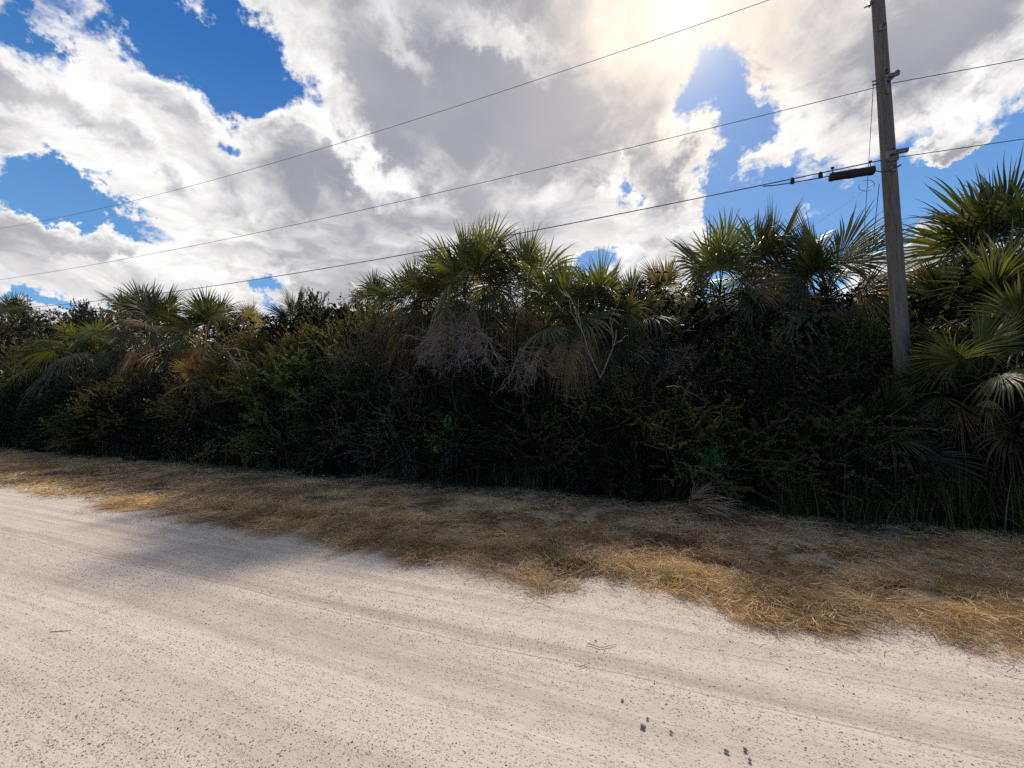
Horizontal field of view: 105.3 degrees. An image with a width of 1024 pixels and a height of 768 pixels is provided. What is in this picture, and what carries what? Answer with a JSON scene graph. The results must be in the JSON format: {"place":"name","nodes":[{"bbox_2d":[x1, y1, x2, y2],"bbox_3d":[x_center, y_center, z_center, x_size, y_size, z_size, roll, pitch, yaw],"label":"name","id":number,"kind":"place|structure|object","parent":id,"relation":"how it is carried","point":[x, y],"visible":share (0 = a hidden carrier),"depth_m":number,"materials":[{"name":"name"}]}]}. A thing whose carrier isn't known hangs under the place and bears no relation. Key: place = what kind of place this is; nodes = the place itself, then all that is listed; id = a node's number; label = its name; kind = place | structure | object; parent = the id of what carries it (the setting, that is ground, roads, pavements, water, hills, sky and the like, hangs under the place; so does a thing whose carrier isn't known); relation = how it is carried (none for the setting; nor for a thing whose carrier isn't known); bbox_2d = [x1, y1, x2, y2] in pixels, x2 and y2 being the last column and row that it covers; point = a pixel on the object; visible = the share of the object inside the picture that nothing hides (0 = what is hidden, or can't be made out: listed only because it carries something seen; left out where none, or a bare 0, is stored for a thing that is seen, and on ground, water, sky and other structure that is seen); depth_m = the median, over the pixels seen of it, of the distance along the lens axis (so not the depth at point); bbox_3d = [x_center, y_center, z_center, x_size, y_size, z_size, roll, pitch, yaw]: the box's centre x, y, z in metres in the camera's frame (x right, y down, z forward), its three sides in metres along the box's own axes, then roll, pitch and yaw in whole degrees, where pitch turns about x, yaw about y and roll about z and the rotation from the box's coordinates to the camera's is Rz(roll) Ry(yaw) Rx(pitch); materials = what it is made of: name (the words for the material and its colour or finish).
{"place":"outdoors","nodes":[
{"label":"outdoors","id":0,"kind":"place"},
{"bbox_2d":[0,483,1023,767],"bbox_3d":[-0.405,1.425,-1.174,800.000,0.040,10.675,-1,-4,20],"label":"road","id":1,"kind":"structure","parent":0,"point":[528,711],"depth_m":2.20,"materials":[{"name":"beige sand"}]},
{"bbox_2d":[0,434,1023,679],"bbox_3d":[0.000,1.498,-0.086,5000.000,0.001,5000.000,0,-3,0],"label":"ground","id":2,"kind":"structure","parent":0,"point":[796,549],"depth_m":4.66,"materials":[{"name":"brown plant"}]},
{"bbox_2d":[0,289,45,372],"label":"cabbage palm","id":3,"kind":"object","parent":2,"relation":"on","point":[8,304],"visible":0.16,"depth_m":29.40,"materials":[{"name":"green plant"}]},
{"bbox_2d":[0,375,49,444],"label":"shrub","id":4,"kind":"object","parent":2,"relation":"on","point":[2,396],"visible":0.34,"depth_m":13.98,"materials":[{"name":"green plant"}]},
{"bbox_2d":[0,293,52,378],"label":"shrub","id":5,"kind":"object","parent":2,"relation":"on","point":[24,313],"visible":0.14,"depth_m":23.36,"materials":[{"name":"green plant"}]},
{"bbox_2d":[0,324,93,425],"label":"shrub","id":6,"kind":"object","parent":2,"relation":"on","point":[7,363],"visible":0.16,"depth_m":15.49,"materials":[{"name":"green plant"}]},
{"bbox_2d":[0,314,126,433],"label":"cabbage palm","id":7,"kind":"object","parent":2,"relation":"on","point":[74,366],"visible":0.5,"depth_m":14.71,"materials":[{"name":"green plant"}]},
{"bbox_2d":[24,317,112,397],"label":"shrub","id":8,"kind":"object","parent":2,"relation":"on","point":[80,325],"visible":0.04,"depth_m":17.33,"materials":[{"name":"green plant"}]},
{"bbox_2d":[30,469,118,477],"bbox_3d":[-9.542,1.938,8.588,1.722,0.098,1.246,0,-3,0],"label":"straw heap","id":9,"kind":"object","parent":2,"relation":"on","point":[110,471],"visible":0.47,"depth_m":8.52,"materials":[{"name":"brown plant"}]},
{"bbox_2d":[63,298,95,324],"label":"tree","id":10,"kind":"object","parent":2,"relation":"on","point":[80,306],"visible":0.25,"depth_m":22.12,"materials":[{"name":"green plant"}]},
{"bbox_2d":[28,385,139,451],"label":"shrub","id":11,"kind":"object","parent":2,"relation":"on","point":[66,416],"visible":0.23,"depth_m":11.44,"materials":[{"name":"green plant"}]},
{"bbox_2d":[40,363,177,453],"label":"shrub","id":12,"kind":"object","parent":2,"relation":"on","point":[131,376],"visible":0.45,"depth_m":11.55,"materials":[{"name":"green plant"}]},
{"bbox_2d":[86,285,162,349],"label":"cabbage palm","id":13,"kind":"object","parent":2,"relation":"on","point":[113,314],"visible":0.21,"depth_m":18.83,"materials":[{"name":"green plant"}]},
{"bbox_2d":[74,277,210,396],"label":"cabbage palm","id":14,"kind":"object","parent":2,"relation":"on","point":[137,312],"visible":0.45,"depth_m":14.39,"materials":[{"name":"green plant"}]},
{"bbox_2d":[143,348,250,454],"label":"shrub","id":15,"kind":"object","parent":2,"relation":"on","point":[171,441],"visible":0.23,"depth_m":10.43,"materials":[{"name":"green plant"}]},
{"bbox_2d":[135,286,264,401],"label":"cabbage palm","id":16,"kind":"object","parent":2,"relation":"on","point":[206,310],"visible":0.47,"depth_m":13.02,"materials":[{"name":"green plant"}]},
{"bbox_2d":[144,319,280,459],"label":"shrub","id":17,"kind":"object","parent":2,"relation":"on","point":[249,344],"visible":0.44,"depth_m":10.79,"materials":[{"name":"green plant"}]},
{"bbox_2d":[210,299,274,349],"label":"cabbage palm","id":18,"kind":"object","parent":2,"relation":"on","point":[250,311],"visible":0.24,"depth_m":15.16,"materials":[{"name":"green plant"}]},
{"bbox_2d":[188,323,342,466],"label":"shrub","id":19,"kind":"object","parent":2,"relation":"on","point":[288,342],"visible":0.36,"depth_m":9.59,"materials":[{"name":"green plant"}]},
{"bbox_2d":[247,498,288,513],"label":"grass tuft","id":20,"kind":"object","parent":2,"relation":"on","point":[274,505],"visible":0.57,"depth_m":5.57,"materials":[{"name":"plant"}]},
{"bbox_2d":[213,349,346,469],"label":"shrub","id":21,"kind":"object","parent":2,"relation":"on","point":[275,380],"visible":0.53,"depth_m":8.97,"materials":[{"name":"green plant"}]},
{"bbox_2d":[256,284,325,357],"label":"cabbage palm","id":22,"kind":"object","parent":2,"relation":"on","point":[291,306],"visible":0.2,"depth_m":14.11,"materials":[{"name":"green plant"}]},
{"bbox_2d":[230,294,367,458],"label":"shrub","id":23,"kind":"object","parent":2,"relation":"on","point":[307,328],"visible":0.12,"depth_m":10.73,"materials":[{"name":"green plant"}]},
{"bbox_2d":[291,287,331,357],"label":"tree","id":24,"kind":"object","parent":2,"relation":"on","point":[309,302],"visible":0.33,"depth_m":12.83,"materials":[{"name":"green plant"}]},
{"bbox_2d":[272,288,413,451],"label":"shrub","id":25,"kind":"object","parent":2,"relation":"on","point":[356,314],"visible":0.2,"depth_m":9.90,"materials":[{"name":"green plant"}]},
{"bbox_2d":[279,363,414,477],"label":"shrub","id":26,"kind":"object","parent":2,"relation":"on","point":[345,382],"visible":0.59,"depth_m":8.33,"materials":[{"name":"green plant"}]},
{"bbox_2d":[282,306,450,471],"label":"shrub","id":27,"kind":"object","parent":2,"relation":"on","point":[384,343],"visible":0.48,"depth_m":8.99,"materials":[{"name":"green plant"}]},
{"bbox_2d":[344,269,404,375],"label":"cabbage palm","id":28,"kind":"object","parent":2,"relation":"on","point":[375,280],"visible":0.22,"depth_m":12.87,"materials":[{"name":"green plant"}]},
{"bbox_2d":[323,364,463,486],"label":"shrub","id":29,"kind":"object","parent":2,"relation":"on","point":[401,450],"visible":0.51,"depth_m":7.87,"materials":[{"name":"green plant"}]},
{"bbox_2d":[352,257,475,391],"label":"cabbage palm","id":30,"kind":"object","parent":2,"relation":"on","point":[394,349],"visible":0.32,"depth_m":9.65,"materials":[{"name":"green plant"}]},
{"bbox_2d":[387,241,479,458],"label":"cabbage palm","id":31,"kind":"object","parent":2,"relation":"on","point":[416,310],"visible":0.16,"depth_m":9.30,"materials":[{"name":"green plant"}]},
{"bbox_2d":[381,210,527,444],"bbox_3d":[-1.237,-1.074,9.052,3.614,6.196,4.117,0,-3,0],"label":"cabbage palm","id":32,"kind":"object","parent":2,"relation":"on","point":[478,262],"visible":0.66,"depth_m":8.79,"materials":[{"name":"green plant"}]},
{"bbox_2d":[395,305,514,394],"bbox_3d":[-1.002,-0.653,7.884,2.225,1.836,2.033,-1,-4,21],"label":"bare brush","id":33,"kind":"object","parent":32,"relation":"hanging from","point":[461,352],"visible":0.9,"depth_m":7.74,"materials":[{"name":"plant"}]},
{"bbox_2d":[398,387,545,480],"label":"shrub","id":34,"kind":"object","parent":2,"relation":"on","point":[438,434],"visible":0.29,"depth_m":7.54,"materials":[{"name":"green plant"}]},
{"bbox_2d":[439,324,543,439],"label":"shrub","id":35,"kind":"object","parent":2,"relation":"on","point":[492,373],"visible":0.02,"depth_m":9.29,"materials":[{"name":"green plant"}]},
{"bbox_2d":[441,333,562,473],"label":"shrub","id":36,"kind":"object","parent":2,"relation":"on","point":[507,372],"visible":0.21,"depth_m":7.99,"materials":[{"name":"green plant"}]},
{"bbox_2d":[0,256,1018,482],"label":"thicket","id":37,"kind":"object","parent":2,"relation":"on","point":[927,310],"visible":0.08,"depth_m":8.15,"materials":[{"name":"green plant"}]},
{"bbox_2d":[0,319,1023,532],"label":"undergrowth","id":38,"kind":"object","parent":2,"relation":"on","point":[28,423],"visible":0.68,"depth_m":7.10,"materials":[{"name":"green plant"}]},
{"bbox_2d":[164,344,232,421],"bbox_3d":[-8.629,0.122,10.855,1.715,2.682,1.965,3,-4,-42],"label":"palmetto","id":39,"kind":"object","parent":38,"relation":"on","point":[191,366],"visible":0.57,"depth_m":10.67,"materials":[{"name":"green plant"}]},
{"bbox_2d":[222,348,258,382],"bbox_3d":[-7.015,-0.258,10.240,1.053,1.476,1.564,2,-4,-30],"label":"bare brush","id":40,"kind":"object","parent":38,"relation":"on","point":[241,361],"visible":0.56,"depth_m":10.45,"materials":[{"name":"plant"}]},
{"bbox_2d":[424,415,477,465],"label":"leafy weed","id":41,"kind":"object","parent":38,"relation":"on","point":[434,436],"visible":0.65,"depth_m":7.23,"materials":[{"name":"green plant"}]},
{"bbox_2d":[668,374,711,432],"bbox_3d":[2.658,0.327,5.806,0.592,1.128,1.408,-2,-4,25],"label":"bare brush","id":42,"kind":"object","parent":38,"relation":"on","point":[692,393],"visible":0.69,"depth_m":6.25,"materials":[{"name":"brown plant"}]},
{"bbox_2d":[771,408,849,437],"bbox_3d":[4.223,0.603,5.574,1.246,0.594,0.322,0,-3,-8],"label":"bare brush","id":43,"kind":"object","parent":38,"relation":"on","point":[802,411],"visible":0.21,"depth_m":5.58,"materials":[{"name":"brown plant"}]},
{"bbox_2d":[0,435,1023,540],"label":"tall grass","id":44,"kind":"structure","parent":2,"relation":"on","point":[1005,518],"depth_m":5.07,"materials":[{"name":"green plant"}]},
{"bbox_2d":[0,280,1023,459],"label":"leafy tangle","id":45,"kind":"object","parent":2,"relation":"on","point":[727,340],"visible":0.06,"depth_m":7.59,"materials":[{"name":"green plant"}]},
{"bbox_2d":[456,222,594,469],"bbox_3d":[0.328,-1.002,9.405,3.403,6.092,3.674,0,-3,0],"label":"cabbage palm","id":46,"kind":"object","parent":2,"relation":"on","point":[530,254],"visible":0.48,"depth_m":8.95,"materials":[{"name":"green plant"}]},
{"bbox_2d":[533,544,576,566],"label":"grass tuft","id":47,"kind":"object","parent":2,"relation":"on","point":[555,554],"visible":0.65,"depth_m":3.74,"materials":[{"name":"green plant"}]},
{"bbox_2d":[528,555,604,583],"bbox_3d":[0.526,1.649,3.582,0.876,0.098,0.631,0,-3,0],"label":"straw heap","id":48,"kind":"object","parent":2,"relation":"on","point":[559,563],"visible":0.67,"depth_m":3.52,"materials":[{"name":"brown plant"}]},
{"bbox_2d":[497,254,655,480],"bbox_3d":[1.285,-0.459,8.011,3.375,4.851,3.289,0,-3,0],"label":"cabbage palm","id":49,"kind":"object","parent":2,"relation":"on","point":[552,291],"visible":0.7,"depth_m":7.63,"materials":[{"name":"green plant"}]},
{"bbox_2d":[494,324,569,404],"bbox_3d":[0.459,-0.346,7.187,1.620,1.674,1.176,0,-3,0],"label":"bare brush","id":50,"kind":"object","parent":49,"relation":"hanging from","point":[527,369],"visible":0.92,"depth_m":7.15,"materials":[{"name":"plant"}]},
{"bbox_2d":[554,278,627,377],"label":"bare branch","id":51,"kind":"object","parent":49,"relation":"attached to","point":[583,333],"visible":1,"depth_m":6.73,"materials":[{"name":"brown wood"}]},
{"bbox_2d":[538,246,675,430],"bbox_3d":[1.866,-0.394,8.236,2.983,4.746,2.715,-3,-4,38],"label":"cabbage palm","id":52,"kind":"object","parent":2,"relation":"on","point":[631,315],"visible":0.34,"depth_m":7.73,"materials":[{"name":"green plant"}]},
{"bbox_2d":[525,356,720,498],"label":"shrub","id":53,"kind":"object","parent":2,"relation":"on","point":[614,380],"visible":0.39,"depth_m":6.53,"materials":[{"name":"green plant"}]},
{"bbox_2d":[575,265,688,452],"bbox_3d":[2.435,-0.315,8.240,2.390,4.589,2.570,-1,-4,21],"label":"cabbage palm","id":54,"kind":"object","parent":2,"relation":"on","point":[648,298],"visible":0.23,"depth_m":7.79,"materials":[{"name":"green plant"}]},
{"bbox_2d":[579,276,720,466],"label":"shrub","id":55,"kind":"object","parent":2,"relation":"on","point":[635,294],"visible":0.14,"depth_m":7.54,"materials":[{"name":"green plant"}]},
{"bbox_2d":[575,322,762,487],"bbox_3d":[2.856,0.387,7.414,3.360,3.404,3.488,-3,-4,38],"label":"shrub","id":56,"kind":"object","parent":2,"relation":"on","point":[653,357],"visible":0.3,"depth_m":6.90,"materials":[{"name":"green plant"}]},
{"bbox_2d":[626,530,713,554],"bbox_3d":[1.716,1.690,4.240,0.969,0.093,0.770,0,-3,0],"label":"straw heap","id":57,"kind":"object","parent":2,"relation":"on","point":[669,537],"visible":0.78,"depth_m":4.18,"materials":[{"name":"brown plant"}]},
{"bbox_2d":[653,563,691,586],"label":"grass tuft","id":58,"kind":"object","parent":2,"relation":"on","point":[674,577],"visible":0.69,"depth_m":3.29,"materials":[{"name":"green plant"}]},
{"bbox_2d":[632,251,715,372],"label":"cabbage palm","id":59,"kind":"object","parent":2,"relation":"on","point":[669,277],"visible":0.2,"depth_m":9.64,"materials":[{"name":"green plant"}]},
{"bbox_2d":[624,291,766,489],"bbox_3d":[3.913,0.108,8.080,3.880,3.998,3.530,3,-4,-40],"label":"shrub","id":60,"kind":"object","parent":2,"relation":"on","point":[710,308],"visible":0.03,"depth_m":7.40,"materials":[{"name":"green plant"}]},
{"bbox_2d":[647,479,756,527],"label":"fallen frond","id":61,"kind":"object","parent":2,"relation":"on","point":[704,505],"visible":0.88,"depth_m":5.19,"materials":[{"name":"brown plant"}]},
{"bbox_2d":[603,361,813,508],"bbox_3d":[2.974,0.764,6.434,3.060,2.383,3.363,2,-4,-26],"label":"shrub","id":62,"kind":"object","parent":2,"relation":"on","point":[680,444],"visible":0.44,"depth_m":5.80,"materials":[{"name":"green plant"}]},
{"bbox_2d":[628,344,701,426],"bbox_3d":[2.528,0.001,6.373,1.123,1.458,0.892,2,-4,-32],"label":"bare brush","id":63,"kind":"object","parent":62,"relation":"on","point":[676,362],"visible":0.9,"depth_m":6.44,"materials":[{"name":"plant"}]},
{"bbox_2d":[685,441,753,512],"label":"leafy weed","id":64,"kind":"object","parent":2,"relation":"on","point":[717,459],"visible":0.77,"depth_m":5.72,"materials":[{"name":"green plant"}]},
{"bbox_2d":[647,206,795,373],"bbox_3d":[4.615,-0.922,8.781,3.531,5.861,3.608,0,-3,0],"label":"cabbage palm","id":65,"kind":"object","parent":2,"relation":"on","point":[716,252],"visible":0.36,"depth_m":8.39,"materials":[{"name":"green plant"}]},
{"bbox_2d":[648,357,865,496],"bbox_3d":[3.897,0.792,6.647,3.115,2.412,3.425,-1,-3,19],"label":"shrub","id":66,"kind":"object","parent":2,"relation":"on","point":[727,403],"visible":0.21,"depth_m":5.96,"materials":[{"name":"green plant"}]},
{"bbox_2d":[701,193,867,352],"bbox_3d":[5.851,-1.112,8.820,3.348,6.244,3.510,0,-3,0],"label":"cabbage palm","id":67,"kind":"object","parent":2,"relation":"on","point":[766,234],"visible":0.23,"depth_m":8.21,"materials":[{"name":"green plant"}]},
{"bbox_2d":[727,297,876,455],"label":"shrub","id":68,"kind":"object","parent":2,"relation":"on","point":[796,308],"visible":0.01,"depth_m":7.55,"materials":[{"name":"green plant"}]},
{"bbox_2d":[662,367,958,531],"bbox_3d":[4.031,0.782,5.863,2.967,2.220,3.314,1,-3,-12],"label":"shrub","id":69,"kind":"object","parent":2,"relation":"on","point":[824,499],"visible":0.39,"depth_m":5.14,"materials":[{"name":"green plant"}]},
{"bbox_2d":[727,197,927,372],"bbox_3d":[6.529,-0.926,8.055,3.688,5.786,4.062,-1,-4,23],"label":"cabbage palm","id":70,"kind":"object","parent":2,"relation":"on","point":[809,259],"visible":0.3,"depth_m":7.64,"materials":[{"name":"green plant"}]},
{"bbox_2d":[714,333,942,481],"bbox_3d":[4.780,0.593,6.521,3.061,3.087,3.234,-3,-4,38],"label":"shrub","id":71,"kind":"object","parent":2,"relation":"on","point":[810,376],"visible":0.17,"depth_m":5.60,"materials":[{"name":"green plant"}]},
{"bbox_2d":[722,349,950,526],"bbox_3d":[4.511,0.684,5.838,3.038,2.423,2.720,2,-4,-35],"label":"shrub","id":72,"kind":"object","parent":2,"relation":"on","point":[847,423],"visible":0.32,"depth_m":5.07,"materials":[{"name":"green plant"}]},
{"bbox_2d":[799,306,910,398],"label":"shrub","id":73,"kind":"object","parent":2,"relation":"on","point":[854,314],"depth_m":6.59,"materials":[{"name":"green plant"}]},
{"bbox_2d":[759,308,963,474],"bbox_3d":[5.535,0.394,6.436,3.162,3.264,2.875,0,-3,-3],"label":"shrub","id":74,"kind":"object","parent":2,"relation":"on","point":[859,344],"visible":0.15,"depth_m":6.21,"materials":[{"name":"green plant"}]},
{"bbox_2d":[864,0,915,483],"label":"utility pole","id":75,"kind":"object","parent":2,"relation":"on","point":[898,301],"visible":0.76,"depth_m":5.90,"materials":[{"name":"grey wood"}]},
{"bbox_2d":[0,0,767,228],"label":"overhead wire","id":76,"kind":"object","parent":75,"relation":"attached to","point":[446,109],"visible":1,"depth_m":8.45,"materials":[{"name":"metal"}]},
{"bbox_2d":[0,83,890,279],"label":"overhead wire","id":77,"kind":"object","parent":75,"relation":"attached to","point":[513,175],"visible":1,"depth_m":7.74,"materials":[{"name":"metal"}]},
{"bbox_2d":[0,157,895,309],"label":"overhead wire","id":78,"kind":"object","parent":75,"relation":"attached to","point":[516,233],"visible":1,"depth_m":7.66,"materials":[{"name":"metal"}]},
{"bbox_2d":[828,160,875,181],"bbox_3d":[5.197,-3.261,5.979,0.554,0.229,0.136,-1,-4,20],"label":"splice case","id":79,"kind":"object","parent":78,"relation":"hanging from","point":[854,173],"visible":1,"depth_m":5.93,"materials":[{"name":"black plastic"}]},
{"bbox_2d":[763,176,828,186],"bbox_3d":[4.524,-3.232,6.228,0.900,0.036,0.016,-1,-4,20],"label":"communication cable","id":80,"kind":"object","parent":79,"relation":"attached to","point":[795,182],"visible":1,"depth_m":6.22,"materials":[{"name":"black rubber"}]},
{"bbox_2d":[814,179,878,225],"bbox_3d":[7.536,-4.024,9.234,0.009,2.100,7.319,-2,-4,31],"label":"service wire","id":81,"kind":"object","parent":75,"relation":"attached to","point":[849,200],"visible":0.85,"depth_m":7.50,"materials":[{"name":"metal"}]},
{"bbox_2d":[858,82,873,302],"bbox_3d":[6.080,-3.019,6.726,0.008,3.346,1.631,-2,-4,30],"label":"guy wire","id":82,"kind":"object","parent":75,"relation":"attached to","point":[866,192],"visible":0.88,"depth_m":6.61,"materials":[{"name":"metal"}]},
{"bbox_2d":[868,184,879,287],"bbox_3d":[5.908,-2.373,6.379,0.010,1.397,0.923,-2,-4,31],"label":"guy wire","id":83,"kind":"object","parent":75,"relation":"attached to","point":[873,236],"visible":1,"depth_m":6.35,"materials":[{"name":"metal"}]},
{"bbox_2d":[892,59,1022,83],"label":"overhead wire","id":84,"kind":"object","parent":75,"relation":"attached to","point":[959,70],"visible":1,"depth_m":5.59,"materials":[{"name":"metal"}]},
{"bbox_2d":[897,139,1022,157],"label":"overhead wire","id":85,"kind":"object","parent":75,"relation":"attached to","point":[960,148],"visible":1,"depth_m":5.54,"materials":[{"name":"metal"}]},
{"bbox_2d":[840,291,941,454],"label":"shrub","id":86,"kind":"object","parent":2,"relation":"on","point":[856,325],"visible":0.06,"depth_m":6.43,"materials":[{"name":"green plant"}]},
{"bbox_2d":[818,361,998,518],"bbox_3d":[5.133,0.843,5.443,1.783,2.290,1.885,0,-3,0],"label":"palmetto","id":87,"kind":"object","parent":2,"relation":"on","point":[888,401],"visible":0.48,"depth_m":5.06,"materials":[{"name":"green plant"}]},
{"bbox_2d":[866,347,1022,482],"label":"shrub","id":88,"kind":"object","parent":2,"relation":"on","point":[955,429],"depth_m":5.66,"materials":[{"name":"green plant"}]},
{"bbox_2d":[868,223,1023,452],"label":"cabbage palm","id":89,"kind":"object","parent":2,"relation":"on","point":[926,284],"visible":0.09,"depth_m":6.90,"materials":[{"name":"green plant"}]},
{"bbox_2d":[870,219,1023,381],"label":"cabbage palm","id":90,"kind":"object","parent":2,"relation":"on","point":[1000,257],"visible":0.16,"depth_m":6.07,"materials":[{"name":"green plant"}]},
{"bbox_2d":[876,143,1023,308],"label":"cabbage palm","id":91,"kind":"object","parent":2,"relation":"on","point":[1000,206],"visible":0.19,"depth_m":7.39,"materials":[{"name":"green plant"}]},
{"bbox_2d":[877,330,1023,493],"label":"palmetto","id":92,"kind":"object","parent":2,"relation":"on","point":[961,379],"visible":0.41,"depth_m":5.31,"materials":[{"name":"green plant"}]},
{"bbox_2d":[881,297,1023,472],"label":"palmetto","id":93,"kind":"object","parent":2,"relation":"on","point":[980,333],"visible":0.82,"depth_m":5.04,"materials":[{"name":"green plant"}]},
{"bbox_2d":[890,266,1023,481],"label":"cabbage palm","id":94,"kind":"object","parent":2,"relation":"on","point":[1014,296],"visible":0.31,"depth_m":5.51,"materials":[{"name":"green plant"}]},
{"bbox_2d":[922,576,998,603],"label":"grass tuft","id":95,"kind":"object","parent":2,"relation":"on","point":[953,591],"visible":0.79,"depth_m":3.05,"materials":[{"name":"plant"}]},
{"bbox_2d":[915,362,1021,498],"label":"shrub","id":96,"kind":"object","parent":2,"relation":"on","point":[996,464],"visible":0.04,"depth_m":5.06,"materials":[{"name":"green plant"}]},
{"bbox_2d":[939,344,1023,486],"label":"palmetto","id":97,"kind":"object","parent":2,"relation":"on","point":[997,442],"visible":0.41,"depth_m":4.88,"materials":[{"name":"green plant"}]},
{"bbox_2d":[0,0,1023,372],"label":"sky","id":98,"kind":"structure","parent":0,"point":[104,103],"materials":[{"name":"white"}]}
]}

